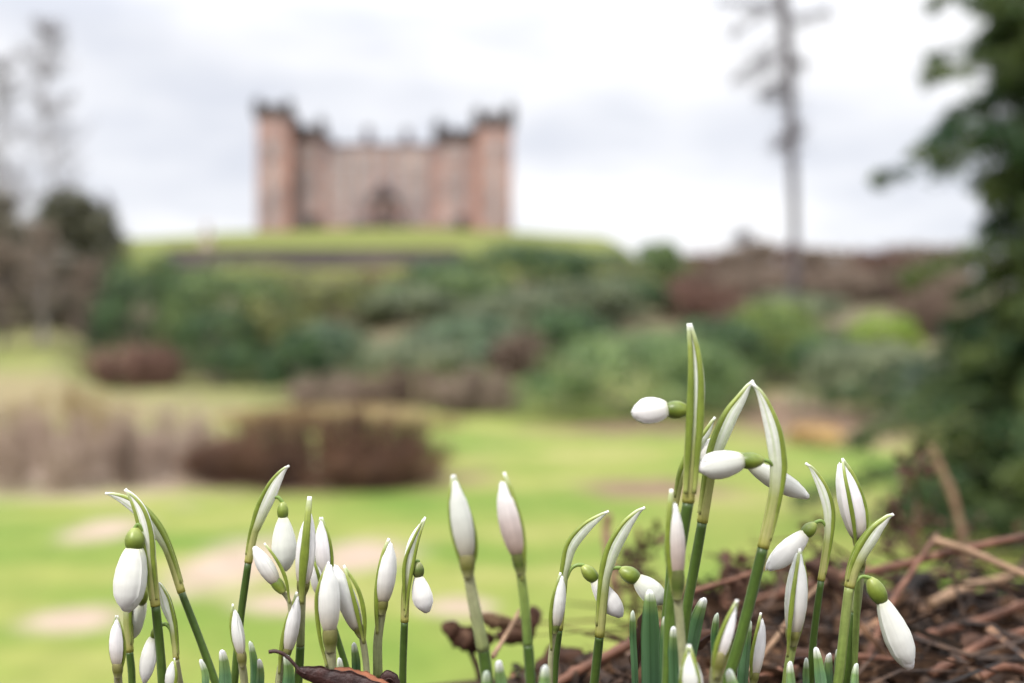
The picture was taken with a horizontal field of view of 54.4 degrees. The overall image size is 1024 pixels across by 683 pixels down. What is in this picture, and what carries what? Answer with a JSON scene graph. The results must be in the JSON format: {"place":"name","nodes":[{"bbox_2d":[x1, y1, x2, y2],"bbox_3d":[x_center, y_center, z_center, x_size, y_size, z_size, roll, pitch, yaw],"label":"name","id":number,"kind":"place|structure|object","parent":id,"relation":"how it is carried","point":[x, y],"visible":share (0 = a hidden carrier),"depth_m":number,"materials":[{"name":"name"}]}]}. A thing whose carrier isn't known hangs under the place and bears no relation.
{"place":"outdoors","nodes":[
{"label":"outdoors","id":0,"kind":"place"},
{"bbox_2d":[0,0,1021,286],"label":"sky","id":1,"kind":"structure","parent":0,"point":[629,131],"materials":[{"name":"white"}]},
{"bbox_2d":[0,228,1023,682],"bbox_3d":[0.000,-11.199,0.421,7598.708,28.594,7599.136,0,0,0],"label":"ground","id":2,"kind":"structure","parent":0,"point":[568,470],"depth_m":17.88,"materials":[{"name":"green plant"}]},
{"bbox_2d":[0,233,38,348],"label":"bare tree","id":3,"kind":"object","parent":2,"relation":"on","point":[5,258],"visible":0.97,"depth_m":64.08,"materials":[{"name":"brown plant"}]},
{"bbox_2d":[0,51,51,220],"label":"bare tree","id":4,"kind":"object","parent":2,"relation":"on","point":[4,66],"visible":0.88,"depth_m":105.03,"materials":[{"name":"grey plant"}]},
{"bbox_2d":[0,186,70,322],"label":"evergreen tree","id":5,"kind":"object","parent":2,"relation":"on","point":[13,229],"visible":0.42,"depth_m":77.55,"materials":[{"name":"plant"}]},
{"bbox_2d":[0,386,71,470],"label":"dead bracken","id":6,"kind":"object","parent":2,"relation":"on","point":[32,420],"visible":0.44,"depth_m":23.66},
{"bbox_2d":[9,218,74,345],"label":"bare tree","id":7,"kind":"object","parent":2,"relation":"on","point":[42,236],"visible":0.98,"depth_m":65.79,"materials":[{"name":"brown plant"}]},
{"bbox_2d":[0,12,95,208],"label":"bare tree","id":8,"kind":"object","parent":2,"relation":"on","point":[40,29],"visible":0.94,"depth_m":109.70,"materials":[{"name":"grey plant"}]},
{"bbox_2d":[0,399,115,494],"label":"dead bracken","id":9,"kind":"object","parent":2,"relation":"on","point":[22,475],"visible":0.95,"depth_m":20.17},
{"bbox_2d":[2,367,145,451],"bbox_3d":[-11.974,1.840,27.021,3.988,2.519,3.292,0,0,0],"label":"dead bracken","id":10,"kind":"object","parent":2,"relation":"on","point":[76,398],"visible":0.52,"depth_m":27.03,"materials":[{"name":"beige plant"}]},
{"bbox_2d":[13,186,141,327],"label":"evergreen tree","id":11,"kind":"object","parent":2,"relation":"on","point":[84,228],"visible":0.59,"depth_m":82.69,"materials":[{"name":"green plant"}]},
{"bbox_2d":[58,255,122,351],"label":"bare tree","id":12,"kind":"object","parent":2,"relation":"on","point":[88,274],"visible":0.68,"depth_m":71.71,"materials":[{"name":"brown plant"}]},
{"bbox_2d":[27,394,179,487],"bbox_3d":[-8.640,2.102,21.511,2.838,1.959,2.942,0,0,0],"label":"dead bracken","id":13,"kind":"object","parent":2,"relation":"on","point":[108,432],"visible":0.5,"depth_m":21.22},
{"bbox_2d":[109,615,125,682],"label":"snowdrop","id":14,"kind":"object","parent":2,"relation":"on","point":[117,647],"visible":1,"depth_m":0.30,"materials":[{"name":"white plant"}]},
{"bbox_2d":[112,422,143,489],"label":"bare shrub","id":15,"kind":"object","parent":2,"relation":"on","point":[126,479],"visible":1,"depth_m":20.44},
{"bbox_2d":[74,334,189,389],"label":"bare shrub","id":16,"kind":"object","parent":2,"relation":"on","point":[155,369],"visible":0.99,"depth_m":57.81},
{"bbox_2d":[113,488,165,682],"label":"snowdrop","id":17,"kind":"object","parent":2,"relation":"on","point":[136,573],"visible":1,"depth_m":0.30,"materials":[{"name":"white plant"}]},
{"bbox_2d":[82,247,209,364],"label":"rhododendron","id":18,"kind":"object","parent":2,"relation":"on","point":[110,307],"visible":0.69,"depth_m":66.85,"materials":[{"name":"green plant"}]},
{"bbox_2d":[93,400,221,478],"bbox_3d":[-7.974,2.146,22.528,2.610,1.862,2.850,0,0,0],"label":"dead bracken","id":19,"kind":"object","parent":2,"relation":"on","point":[193,431],"visible":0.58,"depth_m":22.50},
{"bbox_2d":[139,582,183,682],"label":"snowdrop","id":20,"kind":"object","parent":2,"relation":"on","point":[147,663],"visible":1,"depth_m":0.30,"materials":[{"name":"white plant"}]},
{"bbox_2d":[105,492,218,682],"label":"snowdrop","id":21,"kind":"object","parent":2,"relation":"on","point":[162,538],"visible":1,"depth_m":0.31,"materials":[{"name":"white plant"}]},
{"bbox_2d":[169,304,272,387],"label":"rhododendron","id":22,"kind":"object","parent":2,"relation":"on","point":[225,361],"visible":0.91,"depth_m":60.06,"materials":[{"name":"green plant"}]},
{"bbox_2d":[147,256,303,375],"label":"rhododendron","id":23,"kind":"object","parent":2,"relation":"on","point":[196,292],"visible":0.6,"depth_m":64.69,"materials":[{"name":"green plant"}]},
{"bbox_2d":[229,604,247,682],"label":"snowdrop","id":24,"kind":"object","parent":2,"relation":"on","point":[237,634],"visible":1,"depth_m":0.29,"materials":[{"name":"white plant"}]},
{"bbox_2d":[231,465,296,682],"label":"snowdrop","id":25,"kind":"object","parent":2,"relation":"on","point":[284,545],"visible":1,"depth_m":0.30,"materials":[{"name":"white plant"}]},
{"bbox_2d":[221,291,306,381],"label":"rhododendron","id":26,"kind":"object","parent":2,"relation":"on","point":[258,307],"visible":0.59,"depth_m":61.15,"materials":[{"name":"green plant"}]},
{"bbox_2d":[252,543,291,682],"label":"snowdrop","id":27,"kind":"object","parent":2,"relation":"on","point":[266,567],"visible":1,"depth_m":0.29,"materials":[{"name":"white plant"}]},
{"bbox_2d":[236,269,333,317],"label":"rhododendron","id":28,"kind":"object","parent":2,"relation":"on","point":[286,278],"visible":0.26,"depth_m":91.42,"materials":[{"name":"green plant"}]},
{"bbox_2d":[275,591,300,682],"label":"snowdrop","id":29,"kind":"object","parent":2,"relation":"on","point":[289,633],"visible":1,"depth_m":0.30,"materials":[{"name":"white plant"}]},
{"bbox_2d":[254,327,338,398],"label":"rhododendron","id":30,"kind":"object","parent":2,"relation":"on","point":[277,364],"visible":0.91,"depth_m":51.63,"materials":[{"name":"green plant"}]},
{"bbox_2d":[295,496,315,682],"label":"snowdrop","id":31,"kind":"object","parent":2,"relation":"on","point":[305,552],"visible":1,"depth_m":0.30,"materials":[{"name":"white plant"}]},
{"bbox_2d":[166,249,461,267],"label":"terrace wall","id":32,"kind":"structure","parent":2,"relation":"on","point":[331,258],"depth_m":152.00,"materials":[{"name":"stone"}]},
{"bbox_2d":[165,398,467,491],"bbox_3d":[-4.198,2.132,21.582,6.566,1.873,4.914,0,0,0],"label":"bare shrub","id":33,"kind":"object","parent":2,"relation":"on","point":[397,458],"visible":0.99,"depth_m":20.62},
{"bbox_2d":[268,649,380,682],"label":"dead leaf","id":34,"kind":"object","parent":2,"relation":"on","point":[317,674],"visible":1,"depth_m":0.29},
{"bbox_2d":[315,517,333,571],"bbox_3d":[-0.059,0.099,0.314,0.006,0.087,0.008,0,0,0],"label":"snowdrop","id":35,"kind":"object","parent":2,"relation":"on","point":[324,555],"visible":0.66,"depth_m":0.31,"materials":[{"name":"white plant"}]},
{"bbox_2d":[314,561,339,668],"bbox_3d":[-0.054,0.101,0.293,0.008,0.074,0.012,0,0,0],"label":"snowdrop","id":36,"kind":"object","parent":2,"relation":"on","point":[327,603],"visible":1,"depth_m":0.29,"materials":[{"name":"white plant"}]},
{"bbox_2d":[288,318,383,379],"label":"rhododendron","id":37,"kind":"object","parent":2,"relation":"on","point":[336,342],"visible":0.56,"depth_m":54.77,"materials":[{"name":"green plant"}]},
{"bbox_2d":[285,367,388,408],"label":"bare shrub","id":38,"kind":"object","parent":2,"relation":"on","point":[311,394],"visible":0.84,"depth_m":40.92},
{"bbox_2d":[208,403,471,431],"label":"ornamental grass","id":39,"kind":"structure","parent":2,"relation":"on","point":[327,410],"depth_m":33.73,"materials":[{"name":"beige plant"}]},
{"bbox_2d":[290,275,397,331],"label":"rhododendron","id":40,"kind":"object","parent":2,"relation":"on","point":[322,292],"visible":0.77,"depth_m":78.83,"materials":[{"name":"green plant"}]},
{"bbox_2d":[333,564,369,672],"bbox_3d":[-0.047,0.103,0.298,0.012,0.074,0.010,0,0,0],"label":"snowdrop","id":41,"kind":"object","parent":2,"relation":"on","point":[350,610],"visible":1,"depth_m":0.29,"materials":[{"name":"white plant"}]},
{"bbox_2d":[252,93,515,231],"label":"castle","id":42,"kind":"structure","parent":2,"relation":"on","point":[309,177],"depth_m":233.88,"materials":[{"name":"stone"}]},
{"bbox_2d":[373,538,396,678],"bbox_3d":[-0.038,0.099,0.301,0.008,0.080,0.008,0,0,0],"label":"snowdrop","id":43,"kind":"object","parent":2,"relation":"on","point":[385,579],"visible":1,"depth_m":0.30,"materials":[{"name":"white plant"}]},
{"bbox_2d":[348,362,458,408],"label":"bare shrub","id":44,"kind":"object","parent":2,"relation":"on","point":[401,390],"visible":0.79,"depth_m":39.87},
{"bbox_2d":[343,285,463,324],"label":"rhododendron","id":45,"kind":"object","parent":2,"relation":"on","point":[413,300],"visible":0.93,"depth_m":76.53,"materials":[{"name":"green plant"}]},
{"bbox_2d":[399,517,432,682],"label":"snowdrop","id":46,"kind":"object","parent":2,"relation":"on","point":[422,595],"visible":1,"depth_m":0.30,"materials":[{"name":"white plant"}]},
{"bbox_2d":[353,336,492,376],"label":"rhododendron","id":47,"kind":"object","parent":2,"relation":"on","point":[384,355],"visible":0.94,"depth_m":48.86,"materials":[{"name":"green plant"}]},
{"bbox_2d":[397,257,488,300],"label":"rhododendron","id":48,"kind":"object","parent":2,"relation":"on","point":[420,269],"visible":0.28,"depth_m":96.68,"materials":[{"name":"green plant"}]},
{"bbox_2d":[410,267,519,312],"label":"rhododendron","id":49,"kind":"object","parent":2,"relation":"on","point":[463,284],"visible":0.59,"depth_m":85.74,"materials":[{"name":"green plant"}]},
{"bbox_2d":[441,620,495,679],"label":"dead leaf","id":50,"kind":"object","parent":2,"relation":"on","point":[458,635],"visible":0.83,"depth_m":0.43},
{"bbox_2d":[391,314,547,347],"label":"rhododendron","id":51,"kind":"object","parent":2,"relation":"on","point":[484,326],"visible":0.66,"depth_m":60.07,"materials":[{"name":"green plant"}]},
{"bbox_2d":[448,475,492,682],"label":"snowdrop","id":52,"kind":"object","parent":2,"relation":"on","point":[463,532],"visible":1,"depth_m":0.26,"materials":[{"name":"white plant"}]},
{"bbox_2d":[431,364,532,414],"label":"bare shrub","id":53,"kind":"object","parent":2,"relation":"on","point":[485,394],"visible":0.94,"depth_m":38.68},
{"bbox_2d":[450,289,578,326],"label":"rhododendron","id":54,"kind":"object","parent":2,"relation":"on","point":[533,301],"visible":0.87,"depth_m":72.14,"materials":[{"name":"green plant"}]},
{"bbox_2d":[497,472,535,682],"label":"snowdrop","id":55,"kind":"object","parent":2,"relation":"on","point":[511,524],"visible":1,"depth_m":0.26,"materials":[{"name":"white plant"}]},
{"bbox_2d":[422,239,622,301],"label":"rhododendron","id":56,"kind":"object","parent":2,"relation":"on","point":[548,255],"visible":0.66,"depth_m":96.06,"materials":[{"name":"green plant"}]},
{"bbox_2d":[483,318,563,377],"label":"bare shrub","id":57,"kind":"object","parent":2,"relation":"on","point":[519,360],"visible":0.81,"depth_m":49.39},
{"bbox_2d":[548,572,565,682],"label":"snowdrop","id":58,"kind":"object","parent":2,"relation":"on","point":[557,606],"visible":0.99,"depth_m":0.29,"materials":[{"name":"white plant"}]},
{"bbox_2d":[517,306,625,353],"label":"rhododendron","id":59,"kind":"object","parent":2,"relation":"on","point":[556,319],"visible":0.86,"depth_m":58.65,"materials":[{"name":"green plant"}]},
{"bbox_2d":[512,276,650,322],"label":"rhododendron","id":60,"kind":"object","parent":2,"relation":"on","point":[609,289],"visible":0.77,"depth_m":76.88,"materials":[{"name":"green plant"}]},
{"bbox_2d":[553,510,623,682],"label":"snowdrop","id":61,"kind":"object","parent":2,"relation":"on","point":[577,536],"visible":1,"depth_m":0.30,"materials":[{"name":"white plant"}]},
{"bbox_2d":[579,258,665,303],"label":"rhododendron","id":62,"kind":"object","parent":2,"relation":"on","point":[619,272],"visible":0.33,"depth_m":94.85,"materials":[{"name":"green plant"}]},
{"bbox_2d":[573,274,679,315],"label":"rhododendron","id":63,"kind":"object","parent":2,"relation":"on","point":[646,287],"visible":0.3,"depth_m":84.64,"materials":[{"name":"green plant"}]},
{"bbox_2d":[590,507,663,682],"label":"snowdrop","id":64,"kind":"object","parent":2,"relation":"on","point":[642,584],"visible":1,"depth_m":0.30,"materials":[{"name":"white plant"}]},
{"bbox_2d":[505,325,768,416],"bbox_3d":[4.869,1.173,38.051,9.689,3.584,7.478,0,0,12],"label":"rhododendron","id":65,"kind":"object","parent":2,"relation":"on","point":[719,392],"visible":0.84,"depth_m":36.42,"materials":[{"name":"green plant"}]},
{"bbox_2d":[616,519,664,628],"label":"dead plant","id":66,"kind":"object","parent":2,"relation":"on","point":[641,545],"visible":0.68,"depth_m":0.61,"materials":[{"name":"brown plant"}]},
{"bbox_2d":[641,589,659,682],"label":"snowdrop leaf","id":67,"kind":"object","parent":2,"relation":"on","point":[650,631],"visible":1,"depth_m":0.29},
{"bbox_2d":[630,239,687,290],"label":"rhododendron","id":68,"kind":"object","parent":2,"relation":"on","point":[663,255],"visible":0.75,"depth_m":108.50,"materials":[{"name":"green plant"}]},
{"bbox_2d":[631,323,704,682],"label":"snowdrop","id":69,"kind":"object","parent":2,"relation":"on","point":[647,410],"visible":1,"depth_m":0.28,"materials":[{"name":"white plant"}]},
{"bbox_2d":[665,489,685,671],"bbox_3d":[0.045,0.090,0.271,0.009,0.100,0.009,0,0,0],"label":"snowdrop","id":70,"kind":"object","parent":2,"relation":"on","point":[675,552],"visible":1,"depth_m":0.27,"materials":[{"name":"white plant"}]},
{"bbox_2d":[660,417,715,627],"bbox_3d":[0.051,0.081,0.297,0.020,0.118,0.008,0,0,0],"label":"snowdrop","id":71,"kind":"object","parent":2,"relation":"on","point":[707,430],"visible":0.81,"depth_m":0.29,"materials":[{"name":"green plant"}]},
{"bbox_2d":[651,269,750,319],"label":"bare shrub","id":72,"kind":"object","parent":2,"relation":"on","point":[706,304],"visible":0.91,"depth_m":84.63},
{"bbox_2d":[647,315,783,383],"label":"rhododendron","id":73,"kind":"object","parent":2,"relation":"on","point":[727,333],"visible":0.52,"depth_m":47.25,"materials":[{"name":"green plant"}]},
{"bbox_2d":[709,600,738,682],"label":"snowdrop","id":74,"kind":"object","parent":2,"relation":"on","point":[721,650],"visible":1,"depth_m":0.26,"materials":[{"name":"white plant"}]},
{"bbox_2d":[708,549,752,613],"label":"dead plant","id":75,"kind":"object","parent":2,"relation":"on","point":[730,567],"visible":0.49,"depth_m":0.52,"materials":[{"name":"brown plant"}]},
{"bbox_2d":[699,382,786,682],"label":"snowdrop","id":76,"kind":"object","parent":2,"relation":"on","point":[723,464],"visible":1,"depth_m":0.28,"materials":[{"name":"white plant"}]},
{"bbox_2d":[683,380,809,645],"bbox_3d":[0.067,0.075,0.292,0.045,0.127,0.010,0,0,-5],"label":"snowdrop","id":77,"kind":"object","parent":2,"relation":"on","point":[721,434],"visible":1,"depth_m":0.29,"materials":[{"name":"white plant"}]},
{"bbox_2d":[710,258,799,301],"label":"bare shrub","id":78,"kind":"object","parent":2,"relation":"on","point":[753,282],"visible":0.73,"depth_m":102.26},
{"bbox_2d":[749,612,765,682],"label":"snowdrop","id":79,"kind":"object","parent":2,"relation":"on","point":[757,652],"visible":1,"depth_m":0.29,"materials":[{"name":"white plant"}]},
{"bbox_2d":[733,236,789,275],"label":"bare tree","id":80,"kind":"object","parent":2,"relation":"on","point":[766,251],"visible":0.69,"depth_m":116.84,"materials":[{"name":"brown plant"}]},
{"bbox_2d":[510,517,1023,682],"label":"leaf litter","id":81,"kind":"object","parent":2,"relation":"on","point":[918,614],"visible":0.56,"depth_m":0.46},
{"bbox_2d":[558,600,696,682],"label":"stick","id":82,"kind":"object","parent":81,"relation":"on","point":[621,648],"visible":0.46,"depth_m":0.39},
{"bbox_2d":[755,532,1023,605],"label":"stick","id":83,"kind":"object","parent":81,"relation":"on","point":[929,557],"visible":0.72,"depth_m":0.47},
{"bbox_2d":[861,532,939,665],"bbox_3d":[0.178,0.117,0.452,0.004,0.049,0.090,0,0,43],"label":"stick","id":84,"kind":"object","parent":81,"relation":"on","point":[899,591],"visible":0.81,"depth_m":0.45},
{"bbox_2d":[878,600,1023,654],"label":"stick","id":85,"kind":"object","parent":81,"relation":"on","point":[1015,607],"visible":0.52,"depth_m":0.46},
{"bbox_2d":[926,569,1023,608],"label":"stick","id":86,"kind":"object","parent":81,"relation":"on","point":[938,600],"visible":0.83,"depth_m":0.52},
{"bbox_2d":[932,536,1023,577],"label":"stick","id":87,"kind":"object","parent":81,"relation":"on","point":[974,553],"visible":1,"depth_m":0.45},
{"bbox_2d":[713,297,836,383],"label":"rhododendron","id":88,"kind":"object","parent":2,"relation":"on","point":[784,323],"visible":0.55,"depth_m":48.79,"materials":[{"name":"green plant"}]},
{"bbox_2d":[712,0,841,300],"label":"pine tree","id":89,"kind":"object","parent":2,"relation":"on","point":[793,130],"visible":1,"depth_m":81.69,"materials":[{"name":"grey plant"}]},
{"bbox_2d":[782,548,807,682],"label":"snowdrop","id":90,"kind":"object","parent":2,"relation":"on","point":[796,599],"visible":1,"depth_m":0.29,"materials":[{"name":"white plant"}]},
{"bbox_2d":[739,290,851,325],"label":"rhododendron","id":91,"kind":"object","parent":2,"relation":"on","point":[814,304],"visible":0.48,"depth_m":78.16,"materials":[{"name":"green plant"}]},
{"bbox_2d":[765,462,834,682],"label":"snowdrop","id":92,"kind":"object","parent":2,"relation":"on","point":[783,553],"visible":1,"depth_m":0.30,"materials":[{"name":"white plant"}]},
{"bbox_2d":[786,423,846,446],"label":"garden plant","id":93,"kind":"object","parent":2,"relation":"on","point":[825,436],"visible":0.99,"depth_m":28.67,"materials":[{"name":"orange plant"}]},
{"bbox_2d":[788,246,844,276],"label":"bare tree","id":94,"kind":"object","parent":2,"relation":"on","point":[814,258],"visible":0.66,"depth_m":116.86,"materials":[{"name":"brown plant"}]},
{"bbox_2d":[772,516,868,610],"bbox_3d":[0.177,0.130,0.565,0.055,0.064,0.062,0,0,-28],"label":"dead plant","id":95,"kind":"object","parent":2,"relation":"on","point":[842,563],"visible":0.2,"depth_m":0.56,"materials":[{"name":"brown plant"}]},
{"bbox_2d":[779,331,870,386],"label":"rhododendron","id":96,"kind":"object","parent":2,"relation":"on","point":[800,350],"visible":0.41,"depth_m":46.41,"materials":[{"name":"green plant"}]},
{"bbox_2d":[801,258,887,303],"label":"bare shrub","id":97,"kind":"object","parent":2,"relation":"on","point":[844,286],"visible":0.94,"depth_m":101.19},
{"bbox_2d":[836,458,868,678],"bbox_3d":[0.103,0.087,0.303,0.009,0.104,0.009,0,0,-26],"label":"snowdrop","id":98,"kind":"object","parent":2,"relation":"on","point":[852,505],"visible":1,"depth_m":0.30,"materials":[{"name":"white plant"}]},
{"bbox_2d":[776,336,931,416],"bbox_3d":[13.173,1.353,36.999,5.038,3.133,5.129,0,0,-35],"label":"rhododendron","id":99,"kind":"object","parent":2,"relation":"on","point":[873,357],"visible":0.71,"depth_m":36.53,"materials":[{"name":"green plant"}]},
{"bbox_2d":[833,513,914,682],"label":"snowdrop","id":100,"kind":"object","parent":2,"relation":"on","point":[897,637],"visible":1,"depth_m":0.30,"materials":[{"name":"white plant"}]},
{"bbox_2d":[849,244,908,275],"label":"bare tree","id":101,"kind":"object","parent":2,"relation":"on","point":[878,258],"visible":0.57,"depth_m":116.90,"materials":[{"name":"brown plant"}]},
{"bbox_2d":[843,311,926,351],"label":"rhododendron","id":102,"kind":"object","parent":2,"relation":"on","point":[908,336],"visible":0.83,"depth_m":61.12,"materials":[{"name":"green plant"}]},
{"bbox_2d":[852,259,937,300],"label":"bare shrub","id":103,"kind":"object","parent":2,"relation":"on","point":[891,288],"visible":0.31,"depth_m":103.65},
{"bbox_2d":[871,496,923,590],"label":"dead plant","id":104,"kind":"object","parent":2,"relation":"on","point":[892,523],"visible":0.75,"depth_m":0.71,"materials":[{"name":"brown plant"}]},
{"bbox_2d":[789,0,1023,554],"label":"conifer tree","id":105,"kind":"object","parent":2,"relation":"on","point":[975,378],"visible":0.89,"depth_m":15.24,"materials":[{"name":"green plant"}]},
{"bbox_2d":[884,446,947,568],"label":"dead plant","id":106,"kind":"object","parent":2,"relation":"on","point":[903,468],"visible":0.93,"depth_m":0.79,"materials":[{"name":"brown plant"}]},
{"bbox_2d":[881,283,970,339],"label":"bare shrub","id":107,"kind":"object","parent":2,"relation":"on","point":[925,314],"visible":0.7,"depth_m":68.95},
{"bbox_2d":[895,264,980,302],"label":"bare shrub","id":108,"kind":"object","parent":2,"relation":"on","point":[951,281],"visible":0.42,"depth_m":100.96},
{"bbox_2d":[871,339,1021,429],"bbox_3d":[14.706,1.519,32.972,5.575,3.303,4.441,0,0,0],"label":"rhododendron","id":109,"kind":"object","parent":2,"relation":"on","point":[909,386],"visible":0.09,"depth_m":33.03,"materials":[{"name":"green plant"}]},
{"bbox_2d":[928,444,972,580],"bbox_3d":[0.419,0.205,0.938,0.052,0.213,0.013,0,0,28],"label":"stick","id":110,"kind":"object","parent":2,"relation":"on","point":[948,484],"visible":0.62,"depth_m":0.94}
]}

